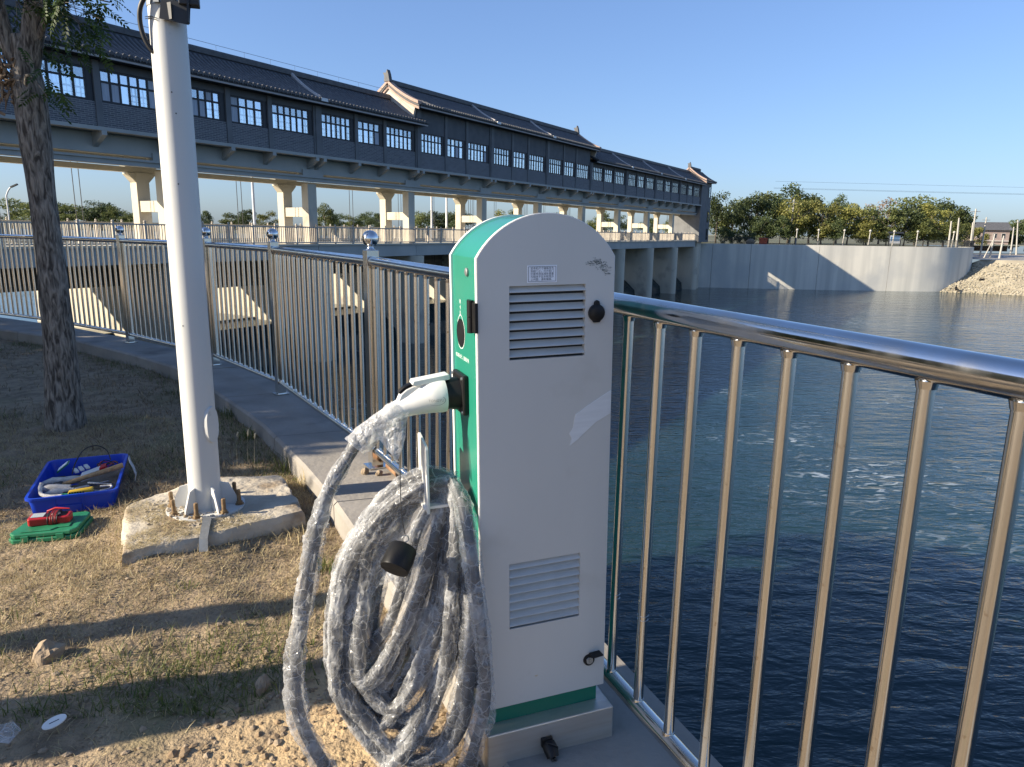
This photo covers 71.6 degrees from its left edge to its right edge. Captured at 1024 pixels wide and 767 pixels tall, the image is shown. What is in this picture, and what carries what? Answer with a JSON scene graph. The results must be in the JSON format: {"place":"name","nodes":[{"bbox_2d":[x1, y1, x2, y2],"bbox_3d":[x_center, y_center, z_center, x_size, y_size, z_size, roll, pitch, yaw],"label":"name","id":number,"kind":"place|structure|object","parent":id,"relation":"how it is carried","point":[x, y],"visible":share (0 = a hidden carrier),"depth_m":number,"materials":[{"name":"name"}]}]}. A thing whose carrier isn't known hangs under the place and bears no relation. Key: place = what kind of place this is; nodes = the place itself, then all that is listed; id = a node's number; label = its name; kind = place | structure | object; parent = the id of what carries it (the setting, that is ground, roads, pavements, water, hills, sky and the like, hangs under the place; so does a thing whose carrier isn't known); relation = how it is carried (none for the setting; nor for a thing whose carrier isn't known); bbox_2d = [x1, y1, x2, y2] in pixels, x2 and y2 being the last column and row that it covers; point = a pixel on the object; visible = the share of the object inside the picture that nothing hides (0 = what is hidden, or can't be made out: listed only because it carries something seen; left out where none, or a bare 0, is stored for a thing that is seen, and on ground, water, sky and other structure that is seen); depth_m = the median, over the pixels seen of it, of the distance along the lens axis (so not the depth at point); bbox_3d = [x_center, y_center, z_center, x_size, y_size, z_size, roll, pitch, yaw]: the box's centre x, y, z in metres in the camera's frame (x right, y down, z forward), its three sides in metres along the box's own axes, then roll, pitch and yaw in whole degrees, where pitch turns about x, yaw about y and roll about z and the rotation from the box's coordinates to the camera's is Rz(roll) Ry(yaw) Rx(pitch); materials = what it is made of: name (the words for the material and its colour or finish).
{"place":"outdoors","nodes":[
{"label":"outdoors","id":0,"kind":"place"},
{"bbox_2d":[0,291,349,333],"bbox_3d":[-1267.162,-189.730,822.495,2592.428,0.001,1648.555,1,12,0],"label":"upstream water","id":1,"kind":"structure","parent":0,"point":[25,310],"depth_m":54.66,"materials":[{"name":"grey liquid"}]},
{"bbox_2d":[0,340,480,766],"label":"soil ground","id":2,"kind":"structure","parent":0,"point":[153,737],"depth_m":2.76,"materials":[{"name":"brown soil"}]},
{"bbox_2d":[0,687,67,730],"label":"grass tuft","id":3,"kind":"object","parent":2,"relation":"on","point":[36,711],"visible":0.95,"depth_m":2.27,"materials":[{"name":"plant"}]},
{"bbox_2d":[31,639,65,666],"bbox_3d":[-1.673,0.984,2.567,0.093,0.130,0.108,9,15,35],"label":"rock","id":4,"kind":"object","parent":2,"relation":"on","point":[45,650],"visible":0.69,"depth_m":2.54,"materials":[{"name":"beige stone"}]},
{"bbox_2d":[9,511,93,544],"bbox_3d":[-2.346,0.732,3.630,0.326,0.056,0.271,-4,13,-9],"label":"tool case","id":5,"kind":"object","parent":2,"relation":"on","point":[78,523],"visible":0.86,"depth_m":3.53,"materials":[{"name":"green plastic"}]},
{"bbox_2d":[27,507,72,526],"bbox_3d":[-2.351,0.681,3.616,0.185,0.080,0.113,-3,13,-17],"label":"multimeter","id":6,"kind":"object","parent":5,"relation":"on","point":[53,517],"visible":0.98,"depth_m":3.59,"materials":[{"name":"red plastic"}]},
{"bbox_2d":[42,714,66,729],"bbox_3d":[-1.417,1.047,2.197,0.069,0.004,0.045,-21,30,-25],"label":"tag disc","id":7,"kind":"object","parent":2,"relation":"on","point":[54,721],"visible":1,"depth_m":2.20,"materials":[{"name":"white plastic"}]},
{"bbox_2d":[0,0,130,431],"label":"locust tree","id":8,"kind":"object","parent":2,"relation":"on","point":[24,52],"visible":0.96,"depth_m":4.98,"materials":[{"name":"brown plant"}]},
{"bbox_2d":[24,453,127,513],"bbox_3d":[-2.529,0.590,4.176,0.441,0.118,0.716,-4,13,-23],"label":"tool crate","id":9,"kind":"object","parent":2,"relation":"on","point":[72,502],"visible":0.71,"depth_m":3.94,"materials":[{"name":"blue plastic"}]},
{"bbox_2d":[42,484,71,492],"bbox_3d":[-2.592,0.598,4.033,0.152,0.058,0.050,-3,13,-18],"label":"glove","id":10,"kind":"object","parent":9,"relation":"in","point":[46,488],"visible":0.52,"depth_m":4.01,"materials":[{"name":"fabric"}]},
{"bbox_2d":[44,488,73,494],"bbox_3d":[-2.534,0.611,3.977,0.142,0.056,0.051,-7,15,-34],"label":"glove","id":11,"kind":"object","parent":9,"relation":"in","point":[56,491],"visible":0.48,"depth_m":3.96,"materials":[{"name":"fabric"}]},
{"bbox_2d":[42,476,80,485],"bbox_3d":[-2.618,0.566,4.142,0.202,0.056,0.050,-6,14,-29],"label":"glove","id":12,"kind":"object","parent":9,"relation":"in","point":[52,480],"visible":0.56,"depth_m":4.11,"materials":[{"name":"fabric"}]},
{"bbox_2d":[53,463,123,483],"bbox_3d":[-2.466,0.543,4.141,0.361,0.104,0.092,-5,14,-26],"label":"hammer","id":13,"kind":"object","parent":9,"relation":"in","point":[99,472],"visible":0.72,"depth_m":4.15,"materials":[{"name":"brown wood"}]},
{"bbox_2d":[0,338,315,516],"bbox_3d":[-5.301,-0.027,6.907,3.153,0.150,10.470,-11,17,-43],"label":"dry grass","id":14,"kind":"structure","parent":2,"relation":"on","point":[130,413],"depth_m":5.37,"materials":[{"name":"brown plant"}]},
{"bbox_2d":[0,341,329,727],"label":"grass","id":15,"kind":"structure","parent":2,"relation":"on","point":[161,697],"depth_m":2.49,"materials":[{"name":"brown plant"}]},
{"bbox_2d":[121,475,305,566],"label":"foundation slab","id":16,"kind":"structure","parent":2,"relation":"on","point":[270,496],"depth_m":3.58,"materials":[{"name":"concrete"}]},
{"bbox_2d":[137,0,244,551],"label":"camera pole","id":17,"kind":"object","parent":16,"relation":"on","point":[205,488],"visible":1,"depth_m":3.37,"materials":[{"name":"white metal"}]},
{"bbox_2d":[144,496,240,530],"bbox_3d":[-1.665,0.664,3.570,0.592,0.034,0.305,8,14,29],"label":"mortar grit","id":18,"kind":"object","parent":16,"relation":"on","point":[185,516],"visible":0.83,"depth_m":3.55,"materials":[{"name":"concrete"}]},
{"bbox_2d":[118,499,277,550],"bbox_3d":[-1.604,0.643,3.600,0.725,0.036,0.718,-6,14,-28],"label":"straw on slab","id":19,"kind":"object","parent":16,"relation":"on","point":[161,507],"visible":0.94,"depth_m":3.47,"materials":[{"name":"beige plant"}]},
{"bbox_2d":[0,455,463,766],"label":"pebbles","id":20,"kind":"object","parent":2,"relation":"on","point":[275,742],"visible":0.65,"depth_m":2.35,"materials":[{"name":"stone"}]},
{"bbox_2d":[255,674,270,696],"bbox_3d":[-0.845,1.034,2.411,0.055,0.096,0.090,1,12,0],"label":"rock","id":21,"kind":"object","parent":2,"relation":"on","point":[263,682],"visible":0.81,"depth_m":2.39,"materials":[{"name":"grey stone"}]},
{"bbox_2d":[164,647,455,766],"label":"soil clods","id":22,"kind":"object","parent":2,"relation":"on","point":[185,751],"visible":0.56,"depth_m":2.23,"materials":[{"name":"brown soil"}]},
{"bbox_2d":[299,549,334,581],"bbox_3d":[-0.854,0.817,3.196,0.233,0.120,0.253,1,12,0],"label":"grass tuft","id":23,"kind":"object","parent":2,"relation":"on","point":[324,565],"visible":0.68,"depth_m":3.24,"materials":[{"name":"green plant"}]},
{"bbox_2d":[0,0,1023,262],"label":"sky","id":24,"kind":"structure","parent":0,"point":[922,95],"materials":[{"name":"blue"}]},
{"bbox_2d":[3,224,1023,246],"bbox_3d":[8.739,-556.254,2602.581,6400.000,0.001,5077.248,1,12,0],"label":"ground","id":25,"kind":"structure","parent":0,"point":[711,238],"depth_m":222.06,"materials":[{"name":"green plant"}]},
{"bbox_2d":[0,198,28,228],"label":"tree","id":26,"kind":"object","parent":25,"relation":"on","point":[14,212],"visible":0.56,"depth_m":245.74,"materials":[{"name":"green plant"}]},
{"bbox_2d":[12,202,70,221],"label":"tree","id":27,"kind":"object","parent":25,"relation":"on","point":[26,212],"visible":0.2,"depth_m":233.46,"materials":[{"name":"green plant"}]},
{"bbox_2d":[58,203,107,230],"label":"tree","id":28,"kind":"object","parent":25,"relation":"on","point":[66,216],"visible":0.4,"depth_m":220.14,"materials":[{"name":"green plant"}]},
{"bbox_2d":[77,200,125,230],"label":"tree","id":29,"kind":"object","parent":25,"relation":"on","point":[96,210],"visible":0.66,"depth_m":217.57,"materials":[{"name":"green plant"}]},
{"bbox_2d":[99,205,132,226],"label":"tree","id":30,"kind":"object","parent":25,"relation":"on","point":[112,211],"visible":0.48,"depth_m":213.82,"materials":[{"name":"green plant"}]},
{"bbox_2d":[201,210,213,223],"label":"tree","id":31,"kind":"object","parent":25,"relation":"on","point":[207,218],"visible":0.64,"depth_m":194.82,"materials":[{"name":"green plant"}]},
{"bbox_2d":[218,212,243,229],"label":"tree","id":32,"kind":"object","parent":25,"relation":"on","point":[228,216],"visible":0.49,"depth_m":203.08,"materials":[{"name":"green plant"}]},
{"bbox_2d":[234,209,261,225],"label":"tree","id":33,"kind":"object","parent":25,"relation":"on","point":[246,217],"visible":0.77,"depth_m":194.30,"materials":[{"name":"green plant"}]},
{"bbox_2d":[252,210,278,229],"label":"tree","id":34,"kind":"object","parent":25,"relation":"on","point":[262,217],"visible":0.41,"depth_m":184.39,"materials":[{"name":"green plant"}]},
{"bbox_2d":[317,203,339,229],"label":"tree","id":35,"kind":"object","parent":25,"relation":"on","point":[330,219],"visible":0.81,"depth_m":170.07,"materials":[{"name":"green plant"}]},
{"bbox_2d":[342,214,363,229],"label":"tree","id":36,"kind":"object","parent":25,"relation":"on","point":[351,219],"visible":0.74,"depth_m":223.96,"materials":[{"name":"green plant"}]},
{"bbox_2d":[354,211,379,230],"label":"tree","id":37,"kind":"object","parent":25,"relation":"on","point":[363,217],"visible":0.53,"depth_m":232.97,"materials":[{"name":"green plant"}]},
{"bbox_2d":[363,212,379,226],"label":"tree","id":38,"kind":"object","parent":25,"relation":"on","point":[370,220],"visible":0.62,"depth_m":223.14,"materials":[{"name":"green plant"}]},
{"bbox_2d":[415,211,433,227],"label":"tree","id":39,"kind":"object","parent":25,"relation":"on","point":[420,219],"visible":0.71,"depth_m":213.42,"materials":[{"name":"green plant"}]},
{"bbox_2d":[423,210,448,234],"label":"tree","id":40,"kind":"object","parent":25,"relation":"on","point":[436,223],"visible":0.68,"depth_m":223.58,"materials":[{"name":"green plant"}]},
{"bbox_2d":[585,211,611,231],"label":"tree","id":41,"kind":"object","parent":25,"relation":"on","point":[592,224],"visible":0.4,"depth_m":184.41,"materials":[{"name":"green plant"}]},
{"bbox_2d":[709,190,736,239],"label":"tree","id":42,"kind":"object","parent":25,"relation":"on","point":[716,212],"visible":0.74,"depth_m":134.66,"materials":[{"name":"green plant"}]},
{"bbox_2d":[719,226,733,243],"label":"bush","id":43,"kind":"object","parent":25,"relation":"on","point":[727,232],"visible":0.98,"depth_m":126.26,"materials":[{"name":"green plant"}]},
{"bbox_2d":[715,196,752,233],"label":"tree","id":44,"kind":"object","parent":25,"relation":"on","point":[731,224],"visible":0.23,"depth_m":146.21,"materials":[{"name":"green plant"}]},
{"bbox_2d":[731,190,770,236],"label":"tree","id":45,"kind":"object","parent":25,"relation":"on","point":[743,208],"visible":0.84,"depth_m":138.07,"materials":[{"name":"green plant"}]},
{"bbox_2d":[746,214,774,240],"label":"tree","id":46,"kind":"object","parent":25,"relation":"on","point":[762,230],"visible":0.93,"depth_m":134.78,"materials":[{"name":"green plant"}]},
{"bbox_2d":[750,191,789,241],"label":"tree","id":47,"kind":"object","parent":25,"relation":"on","point":[769,197],"visible":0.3,"depth_m":141.05,"materials":[{"name":"green plant"}]},
{"bbox_2d":[765,215,797,243],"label":"tree","id":48,"kind":"object","parent":25,"relation":"on","point":[784,220],"visible":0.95,"depth_m":134.12,"materials":[{"name":"green plant"}]},
{"bbox_2d":[764,182,824,242],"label":"tree","id":49,"kind":"object","parent":25,"relation":"on","point":[795,193],"visible":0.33,"depth_m":153.59,"materials":[{"name":"green plant"}]},
{"bbox_2d":[773,195,818,243],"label":"tree","id":50,"kind":"object","parent":25,"relation":"on","point":[800,208],"visible":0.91,"depth_m":136.27,"materials":[{"name":"green plant"}]},
{"bbox_2d":[794,193,834,241],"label":"tree","id":51,"kind":"object","parent":25,"relation":"on","point":[818,214],"visible":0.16,"depth_m":152.44,"materials":[{"name":"green plant"}]},
{"bbox_2d":[799,200,841,243],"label":"tree","id":52,"kind":"object","parent":25,"relation":"on","point":[825,228],"visible":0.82,"depth_m":135.47,"materials":[{"name":"green plant"}]},
{"bbox_2d":[820,217,846,244],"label":"tree","id":53,"kind":"object","parent":25,"relation":"on","point":[839,234],"visible":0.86,"depth_m":133.52,"materials":[{"name":"green plant"}]},
{"bbox_2d":[698,243,973,291],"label":"quay wall","id":54,"kind":"structure","parent":25,"relation":"on","point":[856,268],"depth_m":122.42,"materials":[{"name":"concrete"}]},
{"bbox_2d":[701,237,973,246],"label":"quay fence","id":55,"kind":"object","parent":54,"relation":"on","point":[967,242],"visible":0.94,"depth_m":121.65,"materials":[{"name":"grey metal"}]},
{"bbox_2d":[826,192,853,243],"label":"tree","id":56,"kind":"object","parent":25,"relation":"on","point":[842,203],"visible":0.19,"depth_m":159.26,"materials":[{"name":"green plant"}]},
{"bbox_2d":[833,203,873,242],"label":"tree","id":57,"kind":"object","parent":25,"relation":"on","point":[849,212],"visible":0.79,"depth_m":135.02,"materials":[{"name":"green plant"}]},
{"bbox_2d":[850,220,882,243],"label":"tree","id":58,"kind":"object","parent":25,"relation":"on","point":[864,237],"visible":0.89,"depth_m":133.82,"materials":[{"name":"green plant"}]},
{"bbox_2d":[850,205,888,243],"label":"tree","id":59,"kind":"object","parent":25,"relation":"on","point":[877,211],"visible":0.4,"depth_m":136.16,"materials":[{"name":"green plant"}]},
{"bbox_2d":[850,197,919,243],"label":"tree","id":60,"kind":"object","parent":25,"relation":"on","point":[882,207],"visible":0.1,"depth_m":159.83,"materials":[{"name":"green plant"}]},
{"bbox_2d":[871,206,907,242],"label":"tree","id":61,"kind":"object","parent":25,"relation":"on","point":[899,218],"visible":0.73,"depth_m":134.78,"materials":[{"name":"green plant"}]},
{"bbox_2d":[885,206,928,245],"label":"tree","id":62,"kind":"object","parent":25,"relation":"on","point":[915,220],"visible":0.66,"depth_m":135.22,"materials":[{"name":"green plant"}]},
{"bbox_2d":[887,193,946,244],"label":"tree","id":63,"kind":"object","parent":25,"relation":"on","point":[913,203],"visible":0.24,"depth_m":152.84,"materials":[{"name":"green plant"}]},
{"bbox_2d":[909,218,942,246],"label":"tree","id":64,"kind":"object","parent":25,"relation":"on","point":[926,232],"visible":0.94,"depth_m":133.88,"materials":[{"name":"green plant"}]},
{"bbox_2d":[907,203,953,243],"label":"tree","id":65,"kind":"object","parent":25,"relation":"on","point":[930,208],"visible":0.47,"depth_m":136.65,"materials":[{"name":"green plant"}]},
{"bbox_2d":[928,197,977,245],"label":"tree","id":66,"kind":"object","parent":25,"relation":"on","point":[945,206],"visible":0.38,"depth_m":143.82,"materials":[{"name":"green plant"}]},
{"bbox_2d":[937,218,968,242],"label":"tree","id":67,"kind":"object","parent":25,"relation":"on","point":[954,225],"visible":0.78,"depth_m":134.75,"materials":[{"name":"green plant"}]},
{"bbox_2d":[946,210,971,242],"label":"tree","id":68,"kind":"object","parent":25,"relation":"on","point":[967,227],"visible":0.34,"depth_m":142.81,"materials":[{"name":"green plant"}]},
{"bbox_2d":[960,227,989,246],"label":"tree","id":69,"kind":"object","parent":25,"relation":"on","point":[978,231],"visible":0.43,"depth_m":179.34,"materials":[{"name":"green plant"}]},
{"bbox_2d":[963,222,1012,250],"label":"brick house","id":70,"kind":"structure","parent":25,"relation":"on","point":[999,230],"depth_m":213.57,"materials":[{"name":"brick"}]},
{"bbox_2d":[1008,219,1023,251],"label":"tree","id":71,"kind":"object","parent":25,"relation":"on","point":[1020,229],"visible":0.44,"depth_m":221.17,"materials":[{"name":"green plant"}]},
{"bbox_2d":[256,287,1023,766],"bbox_3d":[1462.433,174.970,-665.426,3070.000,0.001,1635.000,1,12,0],"label":"river water","id":72,"kind":"structure","parent":0,"point":[958,489],"depth_m":22.59,"materials":[{"name":"blue liquid"}]},
{"bbox_2d":[0,121,700,367],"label":"sluice bridge","id":73,"kind":"structure","parent":72,"relation":"in","point":[647,269],"depth_m":49.73,"materials":[{"name":"concrete"}]},
{"bbox_2d":[251,182,256,239],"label":"mast","id":74,"kind":"object","parent":73,"relation":"on","point":[253,203],"visible":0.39,"depth_m":72.77,"materials":[{"name":"white metal"}]},
{"bbox_2d":[1,217,624,240],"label":"deck railing","id":75,"kind":"object","parent":73,"relation":"on","point":[95,221],"visible":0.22,"depth_m":54.76,"materials":[{"name":"grey metal"}]},
{"bbox_2d":[0,219,694,246],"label":"deck railing","id":76,"kind":"object","parent":73,"relation":"on","point":[654,236],"visible":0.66,"depth_m":47.82,"materials":[{"name":"grey metal"}]},
{"bbox_2d":[0,0,716,241],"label":"gallery building","id":77,"kind":"structure","parent":73,"relation":"on","point":[230,85],"depth_m":49.48,"materials":[{"name":"grey paint"}]},
{"bbox_2d":[42,58,93,100],"bbox_3d":[-21.083,-14.294,33.346,0.160,1.554,2.644,8,14,31],"label":"window frame","id":78,"kind":"structure","parent":77,"relation":"in","point":[55,77],"depth_m":33.70,"materials":[{"name":"grey"}]},
{"bbox_2d":[99,69,155,110],"bbox_3d":[-19.351,-14.860,36.111,0.160,1.554,3.329,8,14,31],"label":"window frame","id":79,"kind":"structure","parent":77,"relation":"in","point":[116,90],"depth_m":35.78,"materials":[{"name":"grey"}]},
{"bbox_2d":[191,87,225,121],"bbox_3d":[-17.298,-15.530,39.389,0.160,1.554,3.069,8,14,31],"label":"window frame","id":80,"kind":"structure","parent":77,"relation":"in","point":[199,105],"depth_m":39.70,"materials":[{"name":"grey"}]},
{"bbox_2d":[230,95,267,128],"bbox_3d":[-15.634,-16.074,42.046,0.160,1.554,2.644,8,14,31],"label":"window frame","id":81,"kind":"structure","parent":77,"relation":"in","point":[258,105],"depth_m":41.98,"materials":[{"name":"grey"}]},
{"bbox_2d":[272,103,312,135],"bbox_3d":[-13.902,-16.640,44.815,0.160,1.554,3.329,8,14,31],"label":"window frame","id":82,"kind":"structure","parent":77,"relation":"in","point":[296,125],"depth_m":45.00,"materials":[{"name":"grey"}]},
{"bbox_2d":[322,113,353,141],"bbox_3d":[-11.848,-17.310,48.090,0.160,1.554,3.069,8,14,31],"label":"window frame","id":83,"kind":"structure","parent":77,"relation":"in","point":[328,125],"depth_m":48.22,"materials":[{"name":"grey"}]},
{"bbox_2d":[358,120,382,146],"bbox_3d":[-10.184,-17.854,50.748,0.160,1.554,2.644,8,14,31],"label":"window frame","id":84,"kind":"structure","parent":77,"relation":"in","point":[377,135],"depth_m":50.96,"materials":[{"name":"grey"}]},
{"bbox_2d":[387,126,414,151],"bbox_3d":[-8.452,-18.420,53.514,0.160,1.554,3.329,8,14,31],"label":"window frame","id":85,"kind":"structure","parent":77,"relation":"in","point":[392,139],"depth_m":53.63,"materials":[{"name":"grey"}]},
{"bbox_2d":[422,133,443,156],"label":"window frame","id":86,"kind":"structure","parent":77,"relation":"in","point":[438,147],"depth_m":56.92,"materials":[{"name":"grey"}]},
{"bbox_2d":[448,138,464,159],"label":"window frame","id":87,"kind":"structure","parent":77,"relation":"in","point":[457,152],"depth_m":59.60,"materials":[{"name":"grey"}]},
{"bbox_2d":[468,142,488,163],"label":"window frame","id":88,"kind":"structure","parent":77,"relation":"in","point":[485,151],"depth_m":62.34,"materials":[{"name":"grey"}]},
{"bbox_2d":[494,147,510,166],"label":"window frame","id":89,"kind":"structure","parent":77,"relation":"in","point":[509,151],"depth_m":65.47,"materials":[{"name":"grey"}]},
{"bbox_2d":[514,151,526,169],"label":"window frame","id":90,"kind":"structure","parent":77,"relation":"in","point":[525,154],"depth_m":68.35,"materials":[{"name":"grey"}]},
{"bbox_2d":[530,154,544,172],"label":"window frame","id":91,"kind":"structure","parent":77,"relation":"in","point":[542,159],"depth_m":71.07,"materials":[{"name":"grey"}]},
{"bbox_2d":[549,158,562,174],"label":"window frame","id":92,"kind":"structure","parent":77,"relation":"in","point":[561,161],"depth_m":74.41,"materials":[{"name":"grey"}]},
{"bbox_2d":[577,163,589,179],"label":"window frame","id":93,"kind":"structure","parent":77,"relation":"in","point":[587,169],"depth_m":79.80,"materials":[{"name":"grey"}]},
{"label":"retaining wall","id":94,"kind":"structure","parent":72,"relation":"in","visible":0},
{"bbox_2d":[0,317,722,766],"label":"coping","id":95,"kind":"object","parent":94,"relation":"on","point":[304,435],"visible":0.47,"depth_m":4.29,"materials":[{"name":"concrete"}]},
{"bbox_2d":[0,226,1023,766],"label":"steel railing","id":96,"kind":"object","parent":95,"relation":"on","point":[930,368],"visible":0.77,"depth_m":1.74,"materials":[{"name":"silver metal"}]},
{"bbox_2d":[418,213,614,766],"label":"charging station","id":97,"kind":"object","parent":95,"relation":"on","point":[528,383],"visible":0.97,"depth_m":1.81,"materials":[{"name":"green paint"}]},
{"bbox_2d":[283,372,494,766],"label":"charging cable","id":98,"kind":"object","parent":97,"relation":"attached to","point":[370,708],"visible":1,"depth_m":1.89,"materials":[{"name":"white plastic"}]},
{"bbox_2d":[474,213,614,709],"bbox_3d":[0.090,0.231,1.805,0.358,1.296,0.043,-5,13,-19],"label":"door","id":99,"kind":"structure","parent":97,"relation":"in","point":[544,282],"depth_m":1.79,"materials":[{"name":"grey paint"}]},
{"bbox_2d":[945,260,1023,295],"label":"river bank slope","id":100,"kind":"structure","parent":0,"point":[993,262],"depth_m":123.04,"materials":[{"name":"beige gravel"}]},
{"bbox_2d":[940,263,1023,295],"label":"riprap","id":101,"kind":"object","parent":100,"relation":"on","point":[978,285],"visible":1,"depth_m":122.13,"materials":[{"name":"stone"}]},
{"bbox_2d":[973,253,1023,259],"bbox_3d":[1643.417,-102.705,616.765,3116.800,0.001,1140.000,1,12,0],"label":"terrace","id":102,"kind":"structure","parent":0,"point":[994,256],"depth_m":147.89,"materials":[{"name":"grey concrete"}]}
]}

